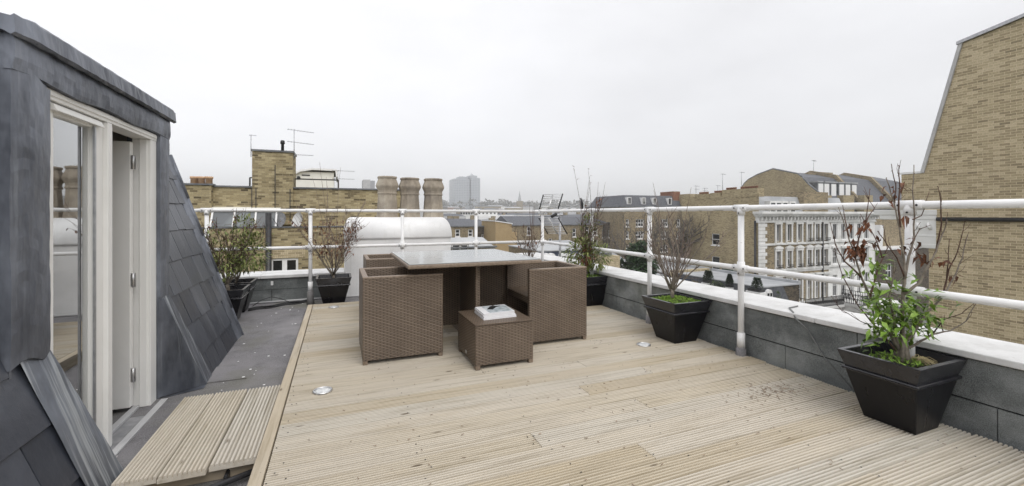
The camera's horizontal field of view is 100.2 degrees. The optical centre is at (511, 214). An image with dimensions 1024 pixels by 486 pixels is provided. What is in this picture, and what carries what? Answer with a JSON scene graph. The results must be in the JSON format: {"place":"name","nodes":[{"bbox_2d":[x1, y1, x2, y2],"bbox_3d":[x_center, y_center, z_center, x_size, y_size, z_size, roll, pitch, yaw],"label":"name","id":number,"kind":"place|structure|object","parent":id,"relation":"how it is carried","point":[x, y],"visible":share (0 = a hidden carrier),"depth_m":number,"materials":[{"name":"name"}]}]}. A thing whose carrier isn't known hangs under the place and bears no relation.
{"place":"outdoors","nodes":[
{"label":"outdoors","id":0,"kind":"place"},
{"bbox_2d":[112,297,358,485],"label":"roof surface","id":1,"kind":"object","parent":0,"point":[257,326],"depth_m":3.05,"materials":[{"name":"fabric"}]},
{"bbox_2d":[0,155,243,485],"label":"mansard roof","id":2,"kind":"structure","parent":1,"relation":"on","point":[33,451],"depth_m":3.16,"materials":[{"name":"stone"}]},
{"bbox_2d":[0,12,211,485],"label":"dormer","id":3,"kind":"object","parent":2,"relation":"attached to","point":[94,332],"visible":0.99,"depth_m":2.01,"materials":[{"name":"paint"}]},
{"bbox_2d":[50,102,111,446],"bbox_3d":[-2.015,0.364,1.994,0.072,1.668,0.515,0,0,-22],"label":"door","id":4,"kind":"structure","parent":3,"relation":"in","point":[81,145],"depth_m":2.04,"materials":[{"name":"paint"}]},
{"bbox_2d":[112,141,135,409],"bbox_3d":[-2.551,0.365,2.533,0.524,1.620,0.044,0,0,-22],"label":"door","id":5,"kind":"structure","parent":3,"relation":"in","point":[123,159],"depth_m":2.59,"materials":[{"name":"paint"}]},
{"bbox_2d":[111,385,280,485],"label":"deck step","id":6,"kind":"object","parent":1,"relation":"on","point":[197,439],"visible":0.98,"depth_m":2.12,"materials":[{"name":"brown wood"}]},
{"bbox_2d":[208,468,252,485],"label":"waste pipe","id":7,"kind":"object","parent":1,"relation":"on","point":[227,480],"visible":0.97,"depth_m":1.92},
{"bbox_2d":[224,284,250,318],"bbox_3d":[-3.139,0.982,4.684,0.418,0.362,0.418,0,0,-22],"label":"planter","id":8,"kind":"object","parent":1,"relation":"on","point":[238,293],"visible":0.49,"depth_m":4.60,"materials":[{"name":"plastic"}]},
{"bbox_2d":[200,209,273,289],"bbox_3d":[-3.075,0.409,4.768,0.783,0.961,0.658,0,0,-22],"label":"shrub","id":9,"kind":"object","parent":8,"relation":"on","point":[222,268],"visible":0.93,"depth_m":4.73,"materials":[{"name":"green plant"}]},
{"bbox_2d":[223,278,257,311],"bbox_3d":[-3.316,0.974,5.120,0.418,0.362,0.418,0,0,-22],"label":"planter","id":10,"kind":"object","parent":1,"relation":"on","point":[252,281],"visible":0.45,"depth_m":5.17,"materials":[{"name":"plastic"}]},
{"bbox_2d":[223,200,261,282],"bbox_3d":[-3.257,0.349,5.159,0.423,1.083,0.376,0,0,-22],"label":"shrub","id":11,"kind":"object","parent":10,"relation":"on","point":[237,277],"visible":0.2,"depth_m":5.12,"materials":[{"name":"green plant"}]},
{"bbox_2d":[248,301,305,310],"bbox_3d":[-2.902,1.145,5.389,0.062,0.020,0.750,0,0,42],"label":"cable","id":12,"kind":"object","parent":1,"relation":"on","point":[279,305],"visible":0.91,"depth_m":5.37,"materials":[{"name":"rubber"}]},
{"bbox_2d":[248,299,306,309],"bbox_3d":[-2.920,1.137,5.420,0.066,0.036,0.763,0,0,42],"label":"cable","id":13,"kind":"object","parent":1,"relation":"on","point":[281,304],"visible":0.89,"depth_m":5.36,"materials":[{"name":"rubber"}]},
{"bbox_2d":[250,295,358,303],"bbox_3d":[-2.317,1.136,5.917,2.251,0.026,0.043,0,0,-23],"label":"conduit","id":14,"kind":"object","parent":1,"relation":"on","point":[294,300],"visible":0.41,"depth_m":5.63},
{"bbox_2d":[316,273,351,303],"bbox_3d":[-2.304,0.974,5.540,0.418,0.362,0.418,0,0,-22],"label":"planter","id":15,"kind":"object","parent":1,"relation":"on","point":[333,290],"visible":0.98,"depth_m":5.39,"materials":[{"name":"plastic"}]},
{"bbox_2d":[288,168,367,277],"bbox_3d":[-2.393,0.117,5.549,1.043,1.517,0.944,0,0,-22],"label":"shrub","id":16,"kind":"object","parent":15,"relation":"on","point":[342,250],"visible":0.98,"depth_m":5.53,"materials":[{"name":"brown plant"}]},
{"bbox_2d":[343,176,451,295],"bbox_3d":[-1.839,0.551,6.773,1.536,2.298,1.104,0,0,-22],"label":"chimney stack","id":17,"kind":"object","parent":1,"relation":"on","point":[385,227],"visible":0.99,"depth_m":6.45,"materials":[{"name":"paint"}]},
{"bbox_2d":[194,199,1023,356],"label":"guard railing","id":18,"kind":"object","parent":1,"relation":"on","point":[740,267],"visible":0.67,"depth_m":3.34,"materials":[{"name":"metal"}]},
{"bbox_2d":[247,301,1023,485],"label":"deck","id":19,"kind":"structure","parent":1,"relation":"on","point":[309,436],"depth_m":2.24,"materials":[{"name":"brown wood"}]},
{"bbox_2d":[312,386,332,394],"bbox_3d":[-1.182,1.097,2.670,0.116,0.011,0.116,0,0,-22],"label":"deck light","id":20,"kind":"object","parent":19,"relation":"on","point":[323,390],"visible":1,"depth_m":2.66,"materials":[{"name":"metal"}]},
{"bbox_2d":[363,254,402,267],"bbox_3d":[-1.327,0.778,4.755,0.590,0.642,0.572,0,0,-22],"label":"rattan armchair","id":21,"kind":"object","parent":19,"relation":"on","point":[377,260],"visible":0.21,"depth_m":4.47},
{"bbox_2d":[359,266,442,365],"bbox_3d":[-0.922,0.778,3.495,0.595,0.642,0.592,0,0,-22],"label":"rattan armchair","id":22,"kind":"object","parent":19,"relation":"on","point":[400,312],"visible":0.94,"depth_m":3.23,"materials":[{"name":"wicker"}]},
{"bbox_2d":[390,249,541,329],"bbox_3d":[-0.477,0.727,3.902,1.103,0.716,1.160,0,0,-22],"label":"rattan table","id":23,"kind":"object","parent":19,"relation":"on","point":[473,279],"visible":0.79,"depth_m":3.86,"materials":[{"name":"brown glass"}]},
{"bbox_2d":[458,307,533,369],"bbox_3d":[-0.139,0.939,3.317,0.456,0.322,0.484,0,0,-22],"label":"rattan ottoman","id":24,"kind":"object","parent":19,"relation":"on","point":[481,342],"visible":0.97,"depth_m":3.11,"materials":[{"name":"wicker"}]},
{"bbox_2d":[474,311,516,319],"bbox_3d":[-0.131,0.771,3.331,0.280,0.012,0.286,0,0,-22],"label":"magazine","id":25,"kind":"object","parent":24,"relation":"on","point":[495,317],"visible":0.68,"depth_m":3.22,"materials":[{"name":"paper"}]},
{"bbox_2d":[475,310,515,317],"bbox_3d":[-0.133,0.759,3.331,0.270,0.011,0.276,0,0,-22],"label":"magazine","id":26,"kind":"object","parent":25,"relation":"on","point":[496,315],"visible":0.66,"depth_m":3.21,"materials":[{"name":"paper"}]},
{"bbox_2d":[474,308,513,316],"bbox_3d":[-0.139,0.748,3.329,0.266,0.010,0.271,0,0,-22],"label":"magazine","id":27,"kind":"object","parent":26,"relation":"on","point":[493,314],"visible":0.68,"depth_m":3.22,"materials":[{"name":"paper"}]},
{"bbox_2d":[475,304,513,314],"bbox_3d":[-0.136,0.738,3.331,0.264,0.010,0.268,0,0,-22],"label":"magazine","id":28,"kind":"object","parent":27,"relation":"on","point":[493,309],"visible":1,"depth_m":3.31,"materials":[{"name":"paper"}]},
{"bbox_2d":[506,260,586,342],"bbox_3d":[0.299,0.778,3.925,0.559,0.642,0.552,0,0,-22],"label":"rattan armchair","id":29,"kind":"object","parent":19,"relation":"on","point":[549,298],"visible":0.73,"depth_m":3.70,"materials":[{"name":"wicker"}]},
{"bbox_2d":[587,275,607,305],"bbox_3d":[0.940,0.919,5.269,0.418,0.362,0.418,0,0,-22],"label":"planter","id":30,"kind":"object","parent":19,"relation":"on","point":[596,286],"visible":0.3,"depth_m":5.12,"materials":[{"name":"plastic"}]},
{"bbox_2d":[561,166,614,273],"bbox_3d":[0.960,0.107,5.237,0.769,1.385,0.594,0,0,-39],"label":"shrub","id":31,"kind":"object","parent":30,"relation":"on","point":[586,258],"visible":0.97,"depth_m":5.19,"materials":[{"name":"green plant"}]},
{"bbox_2d":[637,342,650,346],"bbox_3d":[1.113,1.097,3.615,0.116,0.011,0.116,0,0,-22],"label":"deck light","id":32,"kind":"object","parent":19,"relation":"on","point":[644,344],"visible":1,"depth_m":3.60,"materials":[{"name":"metal"}]},
{"bbox_2d":[332,336,961,485],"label":"leaf litter","id":33,"kind":"object","parent":19,"relation":"on","point":[770,388],"visible":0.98,"depth_m":2.59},
{"bbox_2d":[641,292,711,343],"bbox_3d":[1.452,0.919,3.793,0.418,0.362,0.418,0,0,-22],"label":"planter","id":34,"kind":"object","parent":19,"relation":"on","point":[674,323],"visible":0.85,"depth_m":3.67,"materials":[{"name":"plastic"}]},
{"bbox_2d":[652,295,701,303],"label":"moss","id":35,"kind":"object","parent":34,"relation":"on","point":[678,298],"visible":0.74,"depth_m":3.76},
{"bbox_2d":[637,184,728,297],"bbox_3d":[1.519,0.247,3.816,0.742,1.096,0.609,0,0,27],"label":"shrub","id":36,"kind":"object","parent":34,"relation":"on","point":[672,285],"visible":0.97,"depth_m":3.78,"materials":[{"name":"brown plant"}]},
{"bbox_2d":[837,340,967,434],"bbox_3d":[2.061,0.919,2.276,0.428,0.362,0.368,0,0,-22],"label":"planter","id":37,"kind":"object","parent":19,"relation":"on","point":[911,400],"visible":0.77,"depth_m":2.18,"materials":[{"name":"plastic"}]},
{"bbox_2d":[868,351,927,367],"bbox_3d":[2.025,0.759,2.263,0.291,0.045,0.256,0,0,-22],"label":"moss","id":38,"kind":"object","parent":37,"relation":"on","point":[898,358],"visible":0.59,"depth_m":2.24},
{"bbox_2d":[830,161,975,362],"bbox_3d":[2.080,0.255,2.277,0.796,1.077,0.361,0,0,-9],"label":"shrub","id":39,"kind":"object","parent":37,"relation":"on","point":[900,347],"visible":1,"depth_m":2.27,"materials":[{"name":"green plant"}]},
{"bbox_2d":[207,310,304,391],"bbox_3d":[-2.279,1.177,3.932,0.530,0.049,2.500,0,0,-22],"label":"roof surface","id":40,"kind":"object","parent":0,"point":[269,365],"visible":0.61,"depth_m":3.43,"materials":[{"name":"fabric"}]},
{"bbox_2d":[184,140,400,272],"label":"brick house","id":41,"kind":"structure","parent":0,"point":[274,179],"depth_m":13.87,"materials":[{"name":"brick"}]},
{"bbox_2d":[272,258,284,270],"bbox_3d":[-7.486,1.851,13.677,0.396,0.913,0.085,0,0,-22],"label":"window","id":42,"kind":"structure","parent":41,"relation":"in","point":[277,264],"depth_m":13.68,"materials":[{"name":"white paint"}]},
{"bbox_2d":[273,212,285,226],"bbox_3d":[-7.495,0.182,13.703,0.381,0.539,0.463,0,0,-41],"label":"satellite dish","id":43,"kind":"object","parent":41,"relation":"on","point":[281,216],"visible":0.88,"depth_m":13.79,"materials":[{"name":"grey metal"}]},
{"bbox_2d":[285,258,297,269],"bbox_3d":[-7.119,1.851,13.826,0.396,0.913,0.085,0,0,-22],"label":"window","id":44,"kind":"structure","parent":41,"relation":"in","point":[290,263],"depth_m":13.82,"materials":[{"name":"white paint"}]},
{"bbox_2d":[290,212,301,225],"bbox_3d":[-7.011,0.196,13.925,0.376,0.554,0.467,0,0,-22],"label":"satellite dish","id":45,"kind":"object","parent":41,"relation":"attached to","point":[298,219],"visible":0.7,"depth_m":14.06,"materials":[{"name":"white paint"}]},
{"bbox_2d":[287,128,313,158],"bbox_3d":[-7.087,-2.337,14.350,0.798,1.000,0.302,0,0,-36],"label":"roof aerial","id":46,"kind":"object","parent":41,"relation":"attached to","point":[297,142],"visible":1,"depth_m":14.23,"materials":[{"name":"grey metal"}]},
{"bbox_2d":[296,168,337,187],"bbox_3d":[-11.825,0.273,25.366,2.772,5.655,4.300,0,0,-22],"label":"rooftop hut","id":47,"kind":"object","parent":41,"relation":"on","point":[312,173],"visible":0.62,"depth_m":23.67,"materials":[{"name":"white paint"}]},
{"bbox_2d":[362,179,374,188],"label":"plant box","id":48,"kind":"object","parent":41,"relation":"on","point":[367,184],"visible":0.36,"depth_m":52.29,"materials":[{"name":"grey metal"}]},
{"bbox_2d":[443,212,465,218],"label":"distant house","id":49,"kind":"structure","parent":0,"point":[457,214],"depth_m":181.67,"materials":[{"name":"stone"}]},
{"bbox_2d":[446,219,473,237],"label":"brick house","id":50,"kind":"structure","parent":0,"point":[460,228],"depth_m":60.12,"materials":[{"name":"white paint"}]},
{"bbox_2d":[467,219,483,236],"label":"brick house","id":51,"kind":"structure","parent":0,"point":[480,230],"depth_m":61.99,"materials":[{"name":"white paint"}]},
{"bbox_2d":[443,212,510,219],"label":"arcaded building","id":52,"kind":"structure","parent":0,"point":[481,216],"depth_m":198.07,"materials":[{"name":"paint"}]},
{"bbox_2d":[478,206,500,208],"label":"distant house","id":53,"kind":"structure","parent":0,"point":[497,207],"depth_m":502.08,"materials":[{"name":"grey brick"}]},
{"bbox_2d":[0,0,1023,209],"label":"sky","id":54,"kind":"structure","parent":0,"point":[513,95],"materials":[{"name":"white"}]},
{"bbox_2d":[504,207,522,209],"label":"distant house","id":55,"kind":"structure","parent":0,"point":[513,208],"depth_m":403.13,"materials":[{"name":"white brick"}]},
{"bbox_2d":[442,198,592,209],"bbox_3d":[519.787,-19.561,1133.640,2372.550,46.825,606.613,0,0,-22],"label":"treeline","id":56,"kind":"object","parent":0,"point":[511,204],"visible":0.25,"depth_m":671.16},
{"bbox_2d":[497,213,539,215],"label":"distant house","id":57,"kind":"structure","parent":0,"point":[526,214],"depth_m":235.62,"materials":[{"name":"paint"}]},
{"bbox_2d":[510,203,542,256],"bbox_3d":[0.203,0.312,6.090,0.491,0.965,0.412,0,0,17],"label":"shrub","id":58,"kind":"object","parent":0,"point":[529,250],"visible":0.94,"depth_m":6.04,"materials":[{"name":"brown plant"}]},
{"bbox_2d":[496,216,576,240],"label":"brick house","id":59,"kind":"structure","parent":0,"point":[518,222],"depth_m":74.20,"materials":[{"name":"brick"}]},
{"bbox_2d":[508,244,582,259],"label":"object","id":60,"kind":"structure","parent":0,"point":[550,249],"depth_m":44.52,"materials":[{"name":"white brick"}]},
{"bbox_2d":[517,240,577,244],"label":"brick house","id":61,"kind":"structure","parent":0,"point":[564,241],"depth_m":63.11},
{"bbox_2d":[561,217,602,251],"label":"brick house","id":62,"kind":"structure","parent":0,"point":[573,221],"depth_m":78.72,"materials":[{"name":"brick"}]},
{"bbox_2d":[620,239,658,274],"bbox_3d":[10.929,4.897,37.099,4.490,5.607,3.852,0,0,-22],"label":"evergreen tree","id":63,"kind":"object","parent":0,"point":[636,263],"visible":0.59,"depth_m":36.66,"materials":[{"name":"green plant"}]},
{"bbox_2d":[742,168,900,211],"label":"curved gable house","id":64,"kind":"structure","parent":0,"point":[842,187],"depth_m":71.54,"materials":[{"name":"brick"}]},
{"bbox_2d":[827,216,928,308],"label":"brick house","id":65,"kind":"structure","parent":0,"point":[891,228],"depth_m":59.40,"materials":[{"name":"white paint"}]},
{"bbox_2d":[886,263,890,278],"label":"window","id":66,"kind":"structure","parent":65,"relation":"in","point":[888,271],"depth_m":57.26,"materials":[{"name":"white paint"}]},
{"bbox_2d":[875,251,928,318],"bbox_3d":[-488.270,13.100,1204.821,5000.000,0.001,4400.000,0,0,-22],"label":"ground","id":67,"kind":"structure","parent":0,"point":[920,309],"depth_m":59.09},
{"bbox_2d":[449,173,479,208],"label":"tower block","id":68,"kind":"structure","parent":67,"relation":"on","point":[464,189],"depth_m":641.35,"materials":[{"name":"concrete"}]},
{"bbox_2d":[451,237,496,249],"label":"extension","id":69,"kind":"object","parent":67,"relation":"on","point":[469,247],"visible":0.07,"depth_m":42.52,"materials":[{"name":"white brick"}]},
{"bbox_2d":[481,220,516,251],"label":"tan wall house","id":70,"kind":"structure","parent":67,"relation":"on","point":[494,230],"depth_m":58.07,"materials":[{"name":"white paint"}]},
{"bbox_2d":[516,192,522,207],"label":"church spire","id":71,"kind":"structure","parent":67,"relation":"on","point":[519,202],"depth_m":519.85,"materials":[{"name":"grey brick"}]},
{"bbox_2d":[561,212,583,216],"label":"distant house","id":72,"kind":"structure","parent":67,"relation":"on","point":[565,214],"depth_m":183.33,"materials":[{"name":"brown brick"}]},
{"bbox_2d":[594,218,609,248],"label":"brick house","id":73,"kind":"structure","parent":67,"relation":"on","point":[605,232],"depth_m":78.38,"materials":[{"name":"brick"}]},
{"bbox_2d":[588,252,619,267],"bbox_3d":[7.831,8.158,36.892,1.702,9.883,2.500,0,0,-22],"label":"brick stack","id":74,"kind":"object","parent":67,"relation":"on","point":[615,262],"visible":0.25,"depth_m":35.89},
{"bbox_2d":[600,212,669,258],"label":"bare tree","id":75,"kind":"object","parent":67,"relation":"on","point":[635,232],"visible":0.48,"depth_m":56.27,"materials":[{"name":"brown plant"}]},
{"bbox_2d":[586,191,694,261],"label":"mansard block","id":76,"kind":"structure","parent":67,"relation":"on","point":[669,199],"depth_m":77.39,"materials":[{"name":"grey brick"}]},
{"bbox_2d":[636,219,642,227],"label":"window","id":77,"kind":"structure","parent":76,"relation":"in","point":[637,220],"depth_m":76.32,"materials":[{"name":"white paint"}]},
{"bbox_2d":[621,260,709,280],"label":"mews house","id":78,"kind":"structure","parent":67,"relation":"on","point":[690,268],"depth_m":45.68,"materials":[{"name":"brick"}]},
{"bbox_2d":[653,212,723,262],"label":"bare tree","id":79,"kind":"object","parent":67,"relation":"on","point":[681,236],"visible":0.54,"depth_m":50.05,"materials":[{"name":"brown plant"}]},
{"bbox_2d":[678,268,800,301],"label":"mews house","id":80,"kind":"structure","parent":67,"relation":"on","point":[787,289],"depth_m":36.19,"materials":[{"name":"brick"}]},
{"bbox_2d":[703,270,713,283],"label":"shrub","id":81,"kind":"object","parent":80,"relation":"on","point":[708,275],"visible":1,"depth_m":38.55,"materials":[{"name":"plant"}]},
{"bbox_2d":[709,280,724,287],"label":"hedge","id":82,"kind":"object","parent":80,"relation":"on","point":[717,282],"visible":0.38,"depth_m":37.18,"materials":[{"name":"green plant"}]},
{"bbox_2d":[725,274,733,287],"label":"shrub","id":83,"kind":"object","parent":80,"relation":"on","point":[729,278],"visible":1,"depth_m":36.40,"materials":[{"name":"plant"}]},
{"bbox_2d":[748,277,763,292],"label":"shrub","id":84,"kind":"object","parent":80,"relation":"on","point":[756,280],"visible":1,"depth_m":34.06,"materials":[{"name":"plant"}]},
{"bbox_2d":[765,289,772,296],"bbox_3d":[20.359,6.630,33.942,0.680,1.420,0.220,0,0,-22],"label":"arched window","id":85,"kind":"structure","parent":80,"relation":"in","point":[769,292],"depth_m":33.86,"materials":[{"name":"white paint"}]},
{"bbox_2d":[682,186,879,314],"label":"stucco terrace house","id":86,"kind":"structure","parent":67,"relation":"on","point":[798,241],"depth_m":44.83,"materials":[{"name":"white brick"}]},
{"bbox_2d":[711,234,719,245],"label":"window","id":87,"kind":"structure","parent":86,"relation":"in","point":[714,236],"depth_m":47.26,"materials":[{"name":"glass"}]},
{"bbox_2d":[764,201,775,210],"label":"dormer window","id":88,"kind":"structure","parent":86,"relation":"in","point":[766,202],"depth_m":43.67,"materials":[{"name":"paint"}]},
{"bbox_2d":[774,223,783,244],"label":"window","id":89,"kind":"structure","parent":86,"relation":"in","point":[776,226],"depth_m":43.32,"materials":[{"name":"white paint"}]},
{"bbox_2d":[774,246,783,270],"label":"window","id":90,"kind":"structure","parent":86,"relation":"in","point":[778,248],"depth_m":43.22,"materials":[{"name":"white paint"}]},
{"bbox_2d":[785,222,793,243],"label":"window","id":91,"kind":"structure","parent":86,"relation":"in","point":[787,224],"depth_m":43.78,"materials":[{"name":"white paint"}]},
{"bbox_2d":[785,245,793,269],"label":"window","id":92,"kind":"structure","parent":86,"relation":"in","point":[789,248],"depth_m":43.72,"materials":[{"name":"white paint"}]},
{"bbox_2d":[796,222,804,243],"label":"window","id":93,"kind":"structure","parent":86,"relation":"in","point":[797,223],"depth_m":44.51,"materials":[{"name":"white paint"}]},
{"bbox_2d":[796,245,804,268],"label":"window","id":94,"kind":"structure","parent":86,"relation":"in","point":[799,247],"depth_m":44.35,"materials":[{"name":"white paint"}]},
{"bbox_2d":[796,279,804,302],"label":"window","id":95,"kind":"structure","parent":86,"relation":"in","point":[796,279],"depth_m":44.57,"materials":[{"name":"white paint"}]},
{"bbox_2d":[805,222,813,243],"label":"window","id":96,"kind":"structure","parent":86,"relation":"in","point":[807,223],"depth_m":45.05,"materials":[{"name":"white paint"}]},
{"bbox_2d":[805,245,813,268],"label":"window","id":97,"kind":"structure","parent":86,"relation":"in","point":[809,247],"depth_m":44.94,"materials":[{"name":"white paint"}]},
{"bbox_2d":[806,273,815,301],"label":"window","id":98,"kind":"structure","parent":86,"relation":"in","point":[807,281],"depth_m":45.10,"materials":[{"name":"white paint"}]},
{"bbox_2d":[814,222,821,242],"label":"window","id":99,"kind":"structure","parent":86,"relation":"in","point":[815,223],"depth_m":45.55,"materials":[{"name":"white paint"}]},
{"bbox_2d":[814,244,821,267],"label":"window","id":100,"kind":"structure","parent":86,"relation":"in","point":[817,246],"depth_m":45.43,"materials":[{"name":"white paint"}]},
{"bbox_2d":[814,272,823,300],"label":"window","id":101,"kind":"structure","parent":86,"relation":"in","point":[817,273],"depth_m":45.57,"materials":[{"name":"white paint"}]},
{"bbox_2d":[824,222,830,242],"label":"window","id":102,"kind":"structure","parent":86,"relation":"in","point":[825,223],"depth_m":46.13,"materials":[{"name":"white paint"}]},
{"bbox_2d":[824,244,830,267],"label":"window","id":103,"kind":"structure","parent":86,"relation":"in","point":[826,246],"depth_m":46.06,"materials":[{"name":"white paint"}]},
{"bbox_2d":[824,271,832,296],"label":"window","id":104,"kind":"structure","parent":86,"relation":"in","point":[827,273],"depth_m":46.12,"materials":[{"name":"white paint"}]},
{"bbox_2d":[828,222,900,318],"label":"stucco terrace house","id":105,"kind":"structure","parent":67,"relation":"on","point":[840,235],"depth_m":47.35,"materials":[{"name":"white paint"}]},
{"bbox_2d":[832,249,837,264],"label":"window","id":106,"kind":"structure","parent":105,"relation":"in","point":[834,255],"depth_m":46.77,"materials":[{"name":"white paint"}]},
{"bbox_2d":[841,248,845,263],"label":"window","id":107,"kind":"structure","parent":105,"relation":"in","point":[842,249],"depth_m":47.24,"materials":[{"name":"white paint"}]},
{"bbox_2d":[841,224,846,239],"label":"window","id":108,"kind":"structure","parent":105,"relation":"in","point":[842,225],"depth_m":47.24,"materials":[{"name":"white paint"}]},
{"bbox_2d":[911,354,936,365],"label":"dry grass","id":109,"kind":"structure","parent":0,"point":[924,359],"depth_m":2.25,"materials":[{"name":"plant"}]},
{"bbox_2d":[874,13,1023,344],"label":"gable house","id":110,"kind":"structure","parent":0,"point":[975,149],"depth_m":11.51,"materials":[{"name":"yellow brick"}]},
{"bbox_3d":[-0.879,7.310,2.368,6.550,11.580,9.050,0,0,-22],"label":"building block","id":111,"kind":"object","parent":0,"visible":0},
{"bbox_2d":[219,268,343,301],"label":"parapet wall","id":112,"kind":"structure","parent":111,"relation":"on","point":[287,284],"depth_m":5.73,"materials":[{"name":"paint"}]},
{"bbox_2d":[516,252,1023,450],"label":"parapet wall","id":113,"kind":"structure","parent":111,"relation":"on","point":[986,399],"depth_m":2.86,"materials":[{"name":"stone"}]},
{"bbox_2d":[539,194,582,256],"bbox_3d":[0.786,0.519,7.285,0.273,1.763,0.942,0,0,-41],"label":"grid aerial","id":114,"kind":"object","parent":113,"relation":"attached to","point":[559,218],"visible":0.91,"depth_m":7.38,"materials":[{"name":"grey metal"}]},
{"bbox_2d":[789,305,852,388],"bbox_3d":[2.055,0.887,2.951,0.171,0.410,0.546,0,0,2],"label":"cable","id":115,"kind":"object","parent":113,"relation":"on","point":[815,341],"visible":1,"depth_m":2.89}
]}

